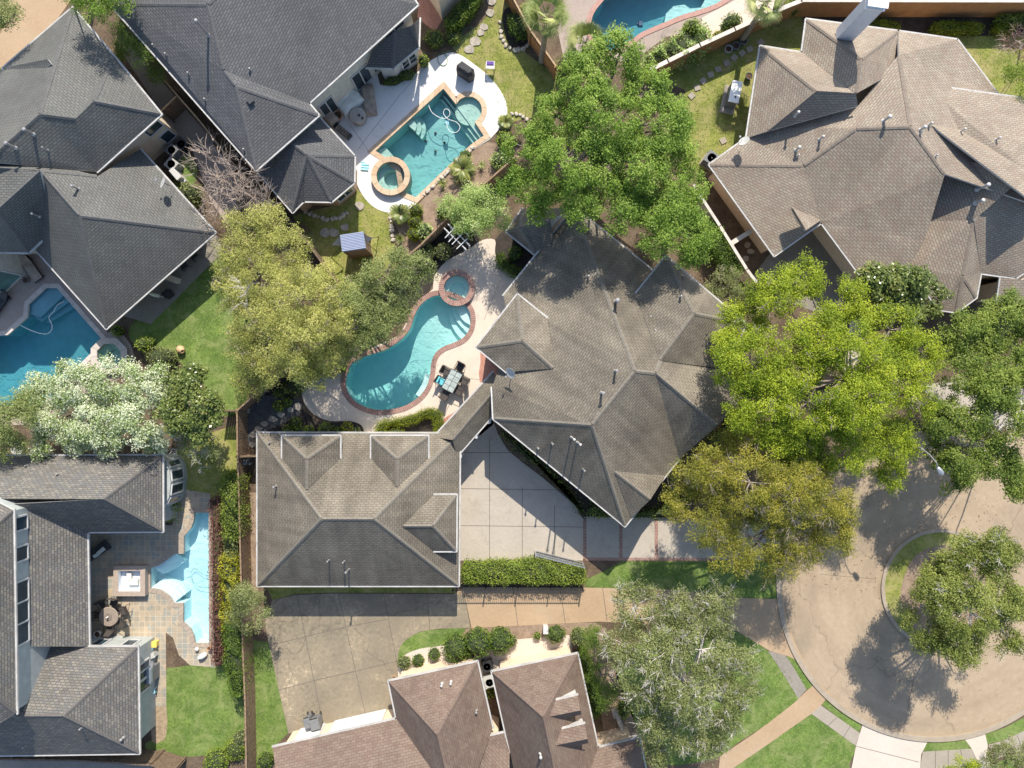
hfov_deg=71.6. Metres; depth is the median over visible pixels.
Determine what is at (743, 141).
satellite dish
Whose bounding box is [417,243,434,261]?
shrub
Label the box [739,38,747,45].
planter ring
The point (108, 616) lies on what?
round table
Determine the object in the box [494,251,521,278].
hedge
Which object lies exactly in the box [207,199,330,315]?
juniper tree
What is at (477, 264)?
pool deck
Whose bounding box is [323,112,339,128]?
covered chair
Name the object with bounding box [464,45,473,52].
stepping stone
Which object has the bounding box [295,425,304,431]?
shrub
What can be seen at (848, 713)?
kerb
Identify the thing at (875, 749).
driveway
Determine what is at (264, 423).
stepping stone
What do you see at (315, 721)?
wheeled bin
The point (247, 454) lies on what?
wooden fence
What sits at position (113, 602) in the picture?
garden chair
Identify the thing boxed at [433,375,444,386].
patio chair
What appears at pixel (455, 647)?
shrub
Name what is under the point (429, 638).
lawn
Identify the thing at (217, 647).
hedge
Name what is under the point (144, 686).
window
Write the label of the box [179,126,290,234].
bare tree
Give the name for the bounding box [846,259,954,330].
magnolia tree
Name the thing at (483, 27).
stepping stone
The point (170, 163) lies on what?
air conditioner
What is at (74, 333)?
swimming pool
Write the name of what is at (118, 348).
hot tub
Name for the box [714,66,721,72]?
stepping stone
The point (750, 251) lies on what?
stepping stone
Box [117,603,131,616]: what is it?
garden chair
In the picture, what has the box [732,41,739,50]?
planter ring
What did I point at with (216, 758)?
shrub
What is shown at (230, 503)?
hedge
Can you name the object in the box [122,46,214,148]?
path
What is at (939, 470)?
street lamp
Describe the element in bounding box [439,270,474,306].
hot tub
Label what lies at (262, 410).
path
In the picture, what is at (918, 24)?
planting bed
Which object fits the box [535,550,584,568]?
metal gate
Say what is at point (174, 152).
air conditioner
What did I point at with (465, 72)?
covered barbecue
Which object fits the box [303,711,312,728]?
wheeled bin
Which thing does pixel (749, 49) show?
stepping stone
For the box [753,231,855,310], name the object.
driveway
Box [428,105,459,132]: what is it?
pool hose
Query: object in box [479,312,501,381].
brick paving
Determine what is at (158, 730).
pebble bed
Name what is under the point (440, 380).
seat cushion
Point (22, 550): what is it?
window
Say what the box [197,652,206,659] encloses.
tilted urn
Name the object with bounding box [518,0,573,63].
fan palm
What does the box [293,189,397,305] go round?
lawn
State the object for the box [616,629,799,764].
lawn
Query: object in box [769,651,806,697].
pavement
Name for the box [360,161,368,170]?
pool float
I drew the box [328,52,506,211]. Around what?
pool deck
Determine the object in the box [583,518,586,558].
brick band
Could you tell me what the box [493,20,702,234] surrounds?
maple tree
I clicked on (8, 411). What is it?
oak tree
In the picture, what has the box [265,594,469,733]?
driveway
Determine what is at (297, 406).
stepping stone
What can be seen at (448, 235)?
garden arbour
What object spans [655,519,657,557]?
brick band
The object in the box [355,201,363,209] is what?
stepping stone
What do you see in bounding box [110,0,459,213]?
long roofed house
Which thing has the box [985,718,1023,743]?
lawn
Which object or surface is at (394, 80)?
shrub
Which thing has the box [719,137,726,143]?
stepping stone
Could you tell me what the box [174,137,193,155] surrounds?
air conditioner
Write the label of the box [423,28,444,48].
shrub
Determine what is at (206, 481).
lawn
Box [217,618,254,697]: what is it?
hedge
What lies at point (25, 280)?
plant pot
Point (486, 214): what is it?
pittosporum tree
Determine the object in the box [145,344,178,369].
shrub
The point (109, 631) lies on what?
garden chair
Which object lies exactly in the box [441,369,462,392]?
glass table
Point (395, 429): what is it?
shrub
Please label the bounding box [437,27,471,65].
garden hose
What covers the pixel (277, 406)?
shrub
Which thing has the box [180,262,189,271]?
porch chair
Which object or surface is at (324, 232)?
stepping stone
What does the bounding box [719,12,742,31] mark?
shrub
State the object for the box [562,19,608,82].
fan palm
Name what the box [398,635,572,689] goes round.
gravel bed
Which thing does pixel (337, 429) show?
shrub
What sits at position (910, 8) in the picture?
boundary wall
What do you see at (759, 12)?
fan palm
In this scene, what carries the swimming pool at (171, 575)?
in the ground at (722, 214)
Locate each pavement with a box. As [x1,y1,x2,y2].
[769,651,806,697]
[812,706,859,745]
[920,749,977,767]
[989,731,1023,757]
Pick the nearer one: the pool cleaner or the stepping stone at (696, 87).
the stepping stone at (696, 87)
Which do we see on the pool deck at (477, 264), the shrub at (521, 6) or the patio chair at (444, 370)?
the patio chair at (444, 370)
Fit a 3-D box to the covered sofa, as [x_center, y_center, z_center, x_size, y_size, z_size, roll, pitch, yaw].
[-10.663,-18.562,46.899,1.748,0.762,0.973,-40,90,0]
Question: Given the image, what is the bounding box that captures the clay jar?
[176,346,184,353]
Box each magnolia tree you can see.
[152,359,227,447]
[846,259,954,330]
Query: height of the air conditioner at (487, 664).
0.730 m
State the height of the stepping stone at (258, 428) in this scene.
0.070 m
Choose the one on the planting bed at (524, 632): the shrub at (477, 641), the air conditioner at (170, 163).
the shrub at (477, 641)
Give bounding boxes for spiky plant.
[394,234,403,243]
[436,177,447,190]
[477,159,486,168]
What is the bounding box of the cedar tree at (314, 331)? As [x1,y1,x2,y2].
[219,258,368,399]
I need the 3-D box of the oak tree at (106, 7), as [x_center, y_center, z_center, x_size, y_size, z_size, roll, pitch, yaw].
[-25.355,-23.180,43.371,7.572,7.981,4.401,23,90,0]
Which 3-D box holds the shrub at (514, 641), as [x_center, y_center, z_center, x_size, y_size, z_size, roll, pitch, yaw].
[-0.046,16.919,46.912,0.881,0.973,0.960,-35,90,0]
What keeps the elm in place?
on the lawn at (990, 68)
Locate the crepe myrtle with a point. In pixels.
(592, 640)
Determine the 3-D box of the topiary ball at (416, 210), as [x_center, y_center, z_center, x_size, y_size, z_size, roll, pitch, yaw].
[-6.369,-11.429,46.809,1.092,1.233,1.110,0,90,0]
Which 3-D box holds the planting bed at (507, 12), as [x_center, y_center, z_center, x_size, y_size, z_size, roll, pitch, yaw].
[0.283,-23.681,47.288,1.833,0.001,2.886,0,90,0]
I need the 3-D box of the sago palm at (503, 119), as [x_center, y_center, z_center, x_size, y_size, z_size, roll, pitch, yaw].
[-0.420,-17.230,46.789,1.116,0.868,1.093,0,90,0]
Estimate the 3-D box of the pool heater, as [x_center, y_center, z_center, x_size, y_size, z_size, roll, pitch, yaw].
[-21.951,-13.668,46.795,0.380,1.010,0.980,-42,90,0]
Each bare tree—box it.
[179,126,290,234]
[226,276,270,320]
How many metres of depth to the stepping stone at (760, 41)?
47.23 m
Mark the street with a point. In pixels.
(859, 658)
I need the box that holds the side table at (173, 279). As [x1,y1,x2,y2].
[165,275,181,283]
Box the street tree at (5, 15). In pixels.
[0,0,26,32]
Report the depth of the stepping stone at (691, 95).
47.23 m
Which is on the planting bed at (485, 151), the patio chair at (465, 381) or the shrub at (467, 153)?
the shrub at (467, 153)
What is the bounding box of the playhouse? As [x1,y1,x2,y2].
[332,232,376,258]
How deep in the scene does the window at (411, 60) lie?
46.23 m
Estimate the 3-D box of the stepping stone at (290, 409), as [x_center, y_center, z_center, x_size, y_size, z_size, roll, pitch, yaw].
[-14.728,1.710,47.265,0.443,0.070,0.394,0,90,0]
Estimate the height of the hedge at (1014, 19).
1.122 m
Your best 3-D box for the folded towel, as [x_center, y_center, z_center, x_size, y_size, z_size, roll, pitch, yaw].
[-27.274,11.150,46.858,0.966,0.075,0.276,-39,90,0]
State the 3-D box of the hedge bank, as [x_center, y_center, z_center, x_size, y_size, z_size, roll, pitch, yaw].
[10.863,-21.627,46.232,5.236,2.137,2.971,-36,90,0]
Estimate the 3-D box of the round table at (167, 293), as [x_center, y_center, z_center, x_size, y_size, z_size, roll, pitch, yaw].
[-22.755,-5.962,46.977,0.520,0.605,0.460,-45,90,0]
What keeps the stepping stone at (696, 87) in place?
on the lawn at (708, 99)
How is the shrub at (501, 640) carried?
on the planting bed at (524, 632)
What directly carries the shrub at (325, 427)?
on the planting bed at (306, 418)
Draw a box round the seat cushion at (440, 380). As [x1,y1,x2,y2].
[436,377,444,385]
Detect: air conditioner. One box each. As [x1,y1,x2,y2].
[163,156,184,172]
[164,143,183,160]
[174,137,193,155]
[481,656,493,672]
[483,672,493,688]
[699,149,718,170]
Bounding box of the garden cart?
[486,61,494,72]
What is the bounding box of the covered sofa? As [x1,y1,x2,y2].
[338,89,363,118]
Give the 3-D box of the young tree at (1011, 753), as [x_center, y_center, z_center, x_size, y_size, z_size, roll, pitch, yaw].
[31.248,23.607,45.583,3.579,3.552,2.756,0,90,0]
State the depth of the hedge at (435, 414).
46.64 m
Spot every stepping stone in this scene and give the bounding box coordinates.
[249,442,255,447]
[255,426,261,431]
[260,421,267,426]
[269,416,276,421]
[277,412,284,417]
[287,407,293,412]
[293,403,301,410]
[320,228,329,237]
[329,228,338,236]
[341,224,348,230]
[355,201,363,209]
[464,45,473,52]
[470,36,480,45]
[477,29,483,35]
[479,23,487,30]
[486,9,493,16]
[487,0,496,5]
[688,92,695,99]
[693,84,700,90]
[699,77,706,84]
[707,71,713,77]
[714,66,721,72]
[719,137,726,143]
[723,60,730,66]
[730,54,737,61]
[738,49,745,56]
[742,256,748,261]
[744,242,750,247]
[746,45,753,52]
[747,249,753,253]
[757,38,764,44]
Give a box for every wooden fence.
[0,749,186,767]
[160,96,186,121]
[164,79,296,225]
[235,155,515,410]
[235,410,256,767]
[238,452,255,456]
[289,221,341,284]
[504,0,556,79]
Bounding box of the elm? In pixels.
[999,57,1023,102]
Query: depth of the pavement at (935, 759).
47.28 m
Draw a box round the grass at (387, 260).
[131,16,1023,767]
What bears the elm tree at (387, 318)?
on the lawn at (369, 229)
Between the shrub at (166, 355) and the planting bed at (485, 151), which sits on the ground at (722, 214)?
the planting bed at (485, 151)
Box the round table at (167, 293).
[161,288,174,298]
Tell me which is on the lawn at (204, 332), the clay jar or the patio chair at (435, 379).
the clay jar
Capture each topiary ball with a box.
[407,227,418,241]
[408,215,422,228]
[409,203,423,217]
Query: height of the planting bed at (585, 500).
0.001 m
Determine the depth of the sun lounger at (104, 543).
46.90 m
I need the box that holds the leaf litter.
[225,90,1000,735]
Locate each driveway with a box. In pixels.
[0,0,69,67]
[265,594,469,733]
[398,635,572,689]
[453,587,803,662]
[460,421,792,560]
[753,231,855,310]
[852,725,926,767]
[926,380,1021,426]
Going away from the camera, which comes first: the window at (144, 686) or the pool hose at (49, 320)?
the window at (144, 686)
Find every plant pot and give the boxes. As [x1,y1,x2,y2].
[22,277,29,282]
[93,630,101,636]
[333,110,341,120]
[745,72,752,79]
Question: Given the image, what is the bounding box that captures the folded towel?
[93,547,105,557]
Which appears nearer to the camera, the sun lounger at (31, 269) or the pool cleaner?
the sun lounger at (31, 269)
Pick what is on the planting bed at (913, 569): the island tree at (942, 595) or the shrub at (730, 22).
the island tree at (942, 595)
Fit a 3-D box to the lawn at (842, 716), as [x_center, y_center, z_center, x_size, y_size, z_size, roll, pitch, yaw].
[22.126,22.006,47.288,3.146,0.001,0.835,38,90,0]
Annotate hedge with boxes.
[165,476,186,523]
[206,493,226,668]
[213,548,249,635]
[215,534,244,561]
[216,465,254,542]
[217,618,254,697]
[374,406,443,431]
[442,0,485,33]
[460,554,588,589]
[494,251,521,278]
[576,643,604,719]
[696,218,745,276]
[868,16,900,29]
[927,19,984,37]
[988,21,1016,38]
[990,10,1023,29]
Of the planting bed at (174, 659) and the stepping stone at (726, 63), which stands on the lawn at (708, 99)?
the stepping stone at (726, 63)
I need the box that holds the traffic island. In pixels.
[885,532,996,641]
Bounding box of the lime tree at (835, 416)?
[704,246,952,496]
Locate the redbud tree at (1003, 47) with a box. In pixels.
[994,22,1023,61]
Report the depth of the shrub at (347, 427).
46.73 m
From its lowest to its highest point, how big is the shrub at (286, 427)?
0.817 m
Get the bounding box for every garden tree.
[106,16,168,86]
[703,263,748,306]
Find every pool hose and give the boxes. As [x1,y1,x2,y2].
[20,301,63,333]
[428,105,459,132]
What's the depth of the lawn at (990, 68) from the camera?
47.29 m
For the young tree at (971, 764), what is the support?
on the lawn at (1000, 762)
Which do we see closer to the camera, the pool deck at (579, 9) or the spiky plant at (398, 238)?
the spiky plant at (398, 238)
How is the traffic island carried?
on the street
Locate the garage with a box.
[256,431,460,586]
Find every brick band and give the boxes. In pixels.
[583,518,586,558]
[586,558,714,560]
[619,523,622,557]
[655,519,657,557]
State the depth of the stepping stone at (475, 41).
47.23 m
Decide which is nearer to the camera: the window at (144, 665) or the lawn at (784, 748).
the window at (144, 665)
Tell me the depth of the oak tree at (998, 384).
40.71 m
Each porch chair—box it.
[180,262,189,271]
[190,253,199,261]
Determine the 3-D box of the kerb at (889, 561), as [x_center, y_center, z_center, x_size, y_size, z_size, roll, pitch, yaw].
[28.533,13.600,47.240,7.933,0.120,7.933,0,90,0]
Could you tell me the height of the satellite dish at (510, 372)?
0.974 m
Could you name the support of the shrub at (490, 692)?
on the ground at (722, 214)
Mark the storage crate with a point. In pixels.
(154, 643)
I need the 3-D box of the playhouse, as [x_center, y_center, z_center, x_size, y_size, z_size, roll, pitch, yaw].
[-10.579,-8.961,46.021,3.610,2.582,1.195,-9,90,0]
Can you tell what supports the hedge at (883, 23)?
on the ground at (722, 214)
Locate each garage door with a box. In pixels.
[293,723,325,739]
[329,709,386,731]
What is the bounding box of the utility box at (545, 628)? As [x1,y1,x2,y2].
[543,624,547,633]
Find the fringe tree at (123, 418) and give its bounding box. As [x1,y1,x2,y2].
[9,350,182,463]
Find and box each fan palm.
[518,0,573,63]
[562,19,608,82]
[739,0,784,40]
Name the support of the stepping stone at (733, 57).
on the lawn at (708, 99)
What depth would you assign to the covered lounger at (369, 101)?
46.84 m
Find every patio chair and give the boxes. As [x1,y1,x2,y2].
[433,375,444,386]
[439,365,450,376]
[439,389,450,400]
[453,385,464,396]
[454,361,465,372]
[459,375,470,386]
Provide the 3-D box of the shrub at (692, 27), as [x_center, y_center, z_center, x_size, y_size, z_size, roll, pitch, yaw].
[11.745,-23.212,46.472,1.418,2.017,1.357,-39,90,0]
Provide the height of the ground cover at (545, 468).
0.666 m
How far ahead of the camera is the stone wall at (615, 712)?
46.80 m
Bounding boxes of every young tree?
[938,752,983,767]
[977,735,1023,767]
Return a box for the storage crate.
[151,640,158,647]
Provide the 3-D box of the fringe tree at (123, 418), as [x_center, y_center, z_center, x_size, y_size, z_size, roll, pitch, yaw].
[-25.224,1.520,44.489,10.878,5.766,7.123,0,90,0]
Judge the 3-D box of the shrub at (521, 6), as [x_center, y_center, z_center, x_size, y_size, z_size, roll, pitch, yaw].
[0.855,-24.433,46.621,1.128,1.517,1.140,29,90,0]
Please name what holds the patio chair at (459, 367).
on the pool deck at (477, 264)
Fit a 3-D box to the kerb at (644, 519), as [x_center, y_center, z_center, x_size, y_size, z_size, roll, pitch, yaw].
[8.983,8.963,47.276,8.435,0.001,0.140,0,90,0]
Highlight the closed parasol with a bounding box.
[149,293,162,297]
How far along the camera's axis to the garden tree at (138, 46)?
43.43 m
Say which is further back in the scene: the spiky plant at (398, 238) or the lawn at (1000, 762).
the lawn at (1000, 762)
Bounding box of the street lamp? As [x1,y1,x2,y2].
[887,443,943,475]
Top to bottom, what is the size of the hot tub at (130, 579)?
0.500 m
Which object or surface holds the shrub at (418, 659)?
on the planting bed at (524, 632)
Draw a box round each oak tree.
[0,383,40,465]
[61,0,136,27]
[917,284,1023,504]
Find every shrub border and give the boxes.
[272,358,352,401]
[581,492,693,525]
[697,403,751,454]
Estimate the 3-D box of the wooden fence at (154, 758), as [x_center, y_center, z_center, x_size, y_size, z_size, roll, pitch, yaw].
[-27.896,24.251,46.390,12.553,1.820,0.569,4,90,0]
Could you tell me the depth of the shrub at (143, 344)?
46.38 m
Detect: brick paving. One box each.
[441,413,453,426]
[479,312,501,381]
[480,352,498,381]
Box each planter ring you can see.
[724,44,732,53]
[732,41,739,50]
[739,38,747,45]
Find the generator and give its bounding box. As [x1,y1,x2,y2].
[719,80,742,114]
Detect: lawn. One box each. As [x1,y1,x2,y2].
[129,254,251,416]
[145,663,243,756]
[173,153,196,188]
[178,425,240,499]
[253,640,287,767]
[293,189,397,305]
[398,628,465,661]
[453,0,560,120]
[585,560,776,598]
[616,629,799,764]
[661,17,802,172]
[734,714,855,767]
[786,656,812,688]
[822,699,861,732]
[923,739,970,750]
[952,36,1023,96]
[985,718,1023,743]
[991,753,1023,767]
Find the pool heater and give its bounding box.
[169,167,188,184]
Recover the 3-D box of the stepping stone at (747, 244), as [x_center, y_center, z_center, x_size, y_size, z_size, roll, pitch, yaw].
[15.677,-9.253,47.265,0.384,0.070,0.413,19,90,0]
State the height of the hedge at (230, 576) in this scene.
2.065 m
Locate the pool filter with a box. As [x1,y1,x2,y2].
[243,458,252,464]
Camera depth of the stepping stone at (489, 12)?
47.23 m
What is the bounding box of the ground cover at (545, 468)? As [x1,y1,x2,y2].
[496,430,584,515]
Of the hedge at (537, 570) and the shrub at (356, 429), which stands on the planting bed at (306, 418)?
the shrub at (356, 429)
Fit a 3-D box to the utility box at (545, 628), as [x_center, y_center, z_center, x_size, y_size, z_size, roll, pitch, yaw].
[2.219,16.230,46.977,0.340,0.645,0.460,0,90,0]
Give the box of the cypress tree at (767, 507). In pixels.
[658,427,862,589]
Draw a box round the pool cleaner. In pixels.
[636,21,642,27]
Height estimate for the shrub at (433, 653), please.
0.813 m
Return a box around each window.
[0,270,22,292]
[16,514,28,531]
[17,543,28,562]
[17,577,29,646]
[91,638,111,644]
[120,639,140,644]
[140,657,149,680]
[141,677,150,693]
[144,120,163,137]
[158,128,177,144]
[165,453,186,506]
[318,95,338,116]
[337,187,353,202]
[350,63,372,90]
[384,21,404,38]
[401,53,417,70]
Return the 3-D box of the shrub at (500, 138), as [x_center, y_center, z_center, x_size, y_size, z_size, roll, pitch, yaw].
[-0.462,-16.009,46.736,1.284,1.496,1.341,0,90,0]
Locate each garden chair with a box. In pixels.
[91,610,99,620]
[92,598,109,610]
[101,623,116,636]
[107,597,121,607]
[116,616,130,631]
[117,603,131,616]
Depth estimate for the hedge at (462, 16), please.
46.32 m
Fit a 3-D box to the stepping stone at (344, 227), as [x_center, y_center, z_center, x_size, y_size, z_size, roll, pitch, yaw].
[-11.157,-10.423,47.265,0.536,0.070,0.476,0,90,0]
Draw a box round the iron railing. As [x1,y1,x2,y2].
[452,585,583,591]
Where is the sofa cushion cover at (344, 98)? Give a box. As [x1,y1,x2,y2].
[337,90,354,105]
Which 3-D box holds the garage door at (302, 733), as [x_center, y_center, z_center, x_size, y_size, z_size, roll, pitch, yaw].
[-13.245,22.814,46.175,1.753,2.240,0.120,-13,90,0]
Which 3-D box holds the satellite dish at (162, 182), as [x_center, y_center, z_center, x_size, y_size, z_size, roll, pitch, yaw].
[-21.286,-12.293,43.453,0.626,0.993,0.624,-25,90,0]
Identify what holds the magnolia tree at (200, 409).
on the ground at (722, 214)
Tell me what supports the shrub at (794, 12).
on the lawn at (708, 99)
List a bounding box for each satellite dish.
[155,177,169,187]
[505,368,514,377]
[738,136,748,145]
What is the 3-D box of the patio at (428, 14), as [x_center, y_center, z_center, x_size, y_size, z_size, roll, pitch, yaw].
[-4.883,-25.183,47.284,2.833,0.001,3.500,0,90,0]
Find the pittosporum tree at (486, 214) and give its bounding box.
[433,179,512,240]
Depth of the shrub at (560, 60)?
46.20 m
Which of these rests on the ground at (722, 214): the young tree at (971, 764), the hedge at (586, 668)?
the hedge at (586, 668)
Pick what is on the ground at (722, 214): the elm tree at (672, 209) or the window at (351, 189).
the elm tree at (672, 209)
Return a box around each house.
[0,6,216,329]
[0,453,186,756]
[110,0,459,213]
[272,646,646,767]
[475,207,745,527]
[707,0,1023,312]
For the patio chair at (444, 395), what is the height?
0.995 m
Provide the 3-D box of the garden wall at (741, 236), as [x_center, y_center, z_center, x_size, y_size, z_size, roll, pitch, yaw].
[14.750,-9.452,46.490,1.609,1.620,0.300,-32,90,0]
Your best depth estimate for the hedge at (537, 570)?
46.23 m
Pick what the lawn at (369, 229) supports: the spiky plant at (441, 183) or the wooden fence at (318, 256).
the wooden fence at (318, 256)
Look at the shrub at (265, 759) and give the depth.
46.57 m
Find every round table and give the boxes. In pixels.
[99,607,119,625]
[161,288,174,298]
[349,107,366,125]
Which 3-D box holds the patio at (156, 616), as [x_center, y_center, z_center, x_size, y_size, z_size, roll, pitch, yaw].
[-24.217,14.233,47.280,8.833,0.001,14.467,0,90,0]
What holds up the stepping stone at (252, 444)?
on the ground at (722, 214)
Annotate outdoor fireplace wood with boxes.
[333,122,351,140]
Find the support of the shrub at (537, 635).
on the planting bed at (524, 632)
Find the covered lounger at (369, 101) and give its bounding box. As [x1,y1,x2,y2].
[361,83,377,116]
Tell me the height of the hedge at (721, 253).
2.019 m
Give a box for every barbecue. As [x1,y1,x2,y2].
[146,661,159,683]
[456,61,474,82]
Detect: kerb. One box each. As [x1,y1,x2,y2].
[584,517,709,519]
[776,506,1023,741]
[881,529,1000,646]
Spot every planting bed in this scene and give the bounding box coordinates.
[166,633,188,667]
[240,220,479,431]
[243,493,257,612]
[393,142,519,252]
[398,416,435,431]
[461,623,643,750]
[495,230,533,270]
[500,430,698,517]
[503,7,527,47]
[804,17,1023,35]
[900,545,985,634]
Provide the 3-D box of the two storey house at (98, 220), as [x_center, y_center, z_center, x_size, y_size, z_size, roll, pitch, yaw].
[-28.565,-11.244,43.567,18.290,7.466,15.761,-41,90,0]
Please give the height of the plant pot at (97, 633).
0.400 m
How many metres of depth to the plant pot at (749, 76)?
47.02 m
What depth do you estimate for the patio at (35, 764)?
47.29 m
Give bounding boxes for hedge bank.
[640,18,714,73]
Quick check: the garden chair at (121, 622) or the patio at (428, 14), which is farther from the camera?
the patio at (428, 14)
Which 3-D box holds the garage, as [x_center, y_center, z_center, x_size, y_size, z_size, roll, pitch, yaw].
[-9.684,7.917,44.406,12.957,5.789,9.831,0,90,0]
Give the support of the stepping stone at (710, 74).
on the lawn at (708, 99)
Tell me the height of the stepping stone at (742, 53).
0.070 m
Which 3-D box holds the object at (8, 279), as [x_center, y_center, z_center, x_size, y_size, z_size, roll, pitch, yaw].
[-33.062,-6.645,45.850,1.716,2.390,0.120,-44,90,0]
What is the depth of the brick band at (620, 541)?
47.28 m
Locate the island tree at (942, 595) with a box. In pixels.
[898,521,1023,672]
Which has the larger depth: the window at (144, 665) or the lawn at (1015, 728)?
the lawn at (1015, 728)
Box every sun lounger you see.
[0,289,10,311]
[18,254,44,282]
[90,539,111,561]
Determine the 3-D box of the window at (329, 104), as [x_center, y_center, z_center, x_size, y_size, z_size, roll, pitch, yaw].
[-11.890,-17.931,46.000,1.177,2.090,0.120,-42,90,0]
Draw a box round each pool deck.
[0,254,134,424]
[302,239,514,442]
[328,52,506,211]
[558,0,782,60]
[701,0,774,36]
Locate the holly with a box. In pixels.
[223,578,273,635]
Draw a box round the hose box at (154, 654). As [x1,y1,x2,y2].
[151,650,157,658]
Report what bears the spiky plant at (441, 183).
on the planting bed at (485, 151)
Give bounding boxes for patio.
[0,760,151,767]
[91,490,214,705]
[124,234,221,323]
[418,0,441,30]
[600,709,632,737]
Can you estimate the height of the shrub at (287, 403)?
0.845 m
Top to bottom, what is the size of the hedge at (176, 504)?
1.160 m
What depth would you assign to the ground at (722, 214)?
47.30 m
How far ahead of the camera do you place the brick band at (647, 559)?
47.27 m
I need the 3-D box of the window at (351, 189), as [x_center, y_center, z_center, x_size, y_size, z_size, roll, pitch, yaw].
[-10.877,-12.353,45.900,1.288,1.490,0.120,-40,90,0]
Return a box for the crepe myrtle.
[579,622,622,714]
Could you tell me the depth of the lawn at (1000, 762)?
47.29 m
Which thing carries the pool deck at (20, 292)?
on the ground at (722, 214)
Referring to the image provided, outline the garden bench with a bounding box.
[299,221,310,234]
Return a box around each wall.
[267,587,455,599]
[611,707,623,730]
[645,0,801,83]
[692,184,756,286]
[731,229,752,244]
[792,0,1023,16]
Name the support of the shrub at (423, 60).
on the ground at (722, 214)
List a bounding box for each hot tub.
[91,338,128,373]
[113,564,148,595]
[371,156,411,195]
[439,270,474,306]
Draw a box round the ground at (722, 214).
[0,0,1023,767]
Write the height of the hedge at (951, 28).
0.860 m
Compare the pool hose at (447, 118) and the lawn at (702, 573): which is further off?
the pool hose at (447, 118)
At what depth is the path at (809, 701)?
47.27 m
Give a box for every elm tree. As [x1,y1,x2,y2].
[330,242,442,364]
[602,169,724,271]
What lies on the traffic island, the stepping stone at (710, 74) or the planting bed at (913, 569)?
the planting bed at (913, 569)
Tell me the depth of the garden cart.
46.66 m
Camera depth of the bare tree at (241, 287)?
40.51 m
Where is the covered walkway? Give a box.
[437,371,495,457]
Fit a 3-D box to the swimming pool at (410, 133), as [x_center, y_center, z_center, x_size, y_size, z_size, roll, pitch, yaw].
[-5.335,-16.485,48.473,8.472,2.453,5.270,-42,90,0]
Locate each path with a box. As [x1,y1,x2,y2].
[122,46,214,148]
[193,143,236,224]
[242,395,299,449]
[719,686,829,767]
[844,320,860,368]
[965,734,989,767]
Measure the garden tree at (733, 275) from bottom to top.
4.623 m
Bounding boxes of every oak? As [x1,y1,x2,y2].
[169,436,222,474]
[597,574,766,767]
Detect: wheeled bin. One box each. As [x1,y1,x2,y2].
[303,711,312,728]
[309,711,322,730]
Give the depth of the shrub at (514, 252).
46.61 m
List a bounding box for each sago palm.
[388,204,410,226]
[448,154,476,186]
[497,113,513,130]
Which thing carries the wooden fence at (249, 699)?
on the ground at (722, 214)
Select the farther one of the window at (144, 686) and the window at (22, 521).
the window at (144, 686)
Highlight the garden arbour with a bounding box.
[444,224,470,254]
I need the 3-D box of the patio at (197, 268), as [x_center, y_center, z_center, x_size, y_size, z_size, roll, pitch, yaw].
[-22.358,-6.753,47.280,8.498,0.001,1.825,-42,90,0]
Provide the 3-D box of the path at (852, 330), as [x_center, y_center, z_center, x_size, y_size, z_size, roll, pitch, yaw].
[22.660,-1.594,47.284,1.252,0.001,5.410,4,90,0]
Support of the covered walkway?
on the pool deck at (477, 264)
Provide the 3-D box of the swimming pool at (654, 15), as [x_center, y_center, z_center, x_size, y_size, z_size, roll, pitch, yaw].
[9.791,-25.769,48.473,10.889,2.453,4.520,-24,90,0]
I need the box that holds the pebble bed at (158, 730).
[151,706,167,742]
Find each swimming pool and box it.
[0,283,106,405]
[149,508,212,647]
[340,290,475,414]
[367,82,489,202]
[586,0,729,54]
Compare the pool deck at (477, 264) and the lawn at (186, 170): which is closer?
the pool deck at (477, 264)
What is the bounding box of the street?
[782,429,1023,736]
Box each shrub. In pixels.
[110,325,124,338]
[134,335,154,353]
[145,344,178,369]
[177,181,204,208]
[201,747,230,767]
[222,737,244,760]
[230,729,244,746]
[256,751,274,767]
[272,400,283,412]
[281,398,291,407]
[282,424,293,430]
[289,415,301,429]
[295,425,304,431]
[304,425,314,431]
[318,421,332,431]
[333,426,342,431]
[341,421,353,431]
[352,426,360,431]
[383,74,402,85]
[385,427,406,431]
[397,655,411,670]
[399,69,415,80]
[411,654,424,666]
[416,222,433,240]
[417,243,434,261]
[418,52,428,67]
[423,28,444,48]
[428,647,440,660]
[432,243,451,260]
[436,206,447,220]
[440,631,470,663]
[444,29,460,45]
[460,148,470,160]
[463,625,491,659]
[486,688,494,698]
[487,625,512,655]
[489,149,509,170]
[495,130,512,147]
[506,9,532,41]
[507,245,522,260]
[509,634,517,646]
[520,2,526,13]
[533,631,541,639]
[545,624,567,643]
[554,53,572,82]
[570,626,585,646]
[616,700,630,719]
[679,17,701,36]
[712,30,722,35]
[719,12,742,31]
[784,0,799,16]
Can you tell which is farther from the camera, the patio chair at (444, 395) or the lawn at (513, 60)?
the lawn at (513, 60)
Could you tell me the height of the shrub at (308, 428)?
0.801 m
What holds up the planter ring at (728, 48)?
on the lawn at (708, 99)
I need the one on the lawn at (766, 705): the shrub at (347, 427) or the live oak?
the live oak
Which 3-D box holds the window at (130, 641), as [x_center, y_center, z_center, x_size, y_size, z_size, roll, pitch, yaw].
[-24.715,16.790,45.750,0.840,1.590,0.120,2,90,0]
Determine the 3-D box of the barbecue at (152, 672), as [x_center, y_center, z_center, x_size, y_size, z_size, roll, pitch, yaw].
[-23.733,18.845,46.672,0.560,1.205,1.350,0,90,0]

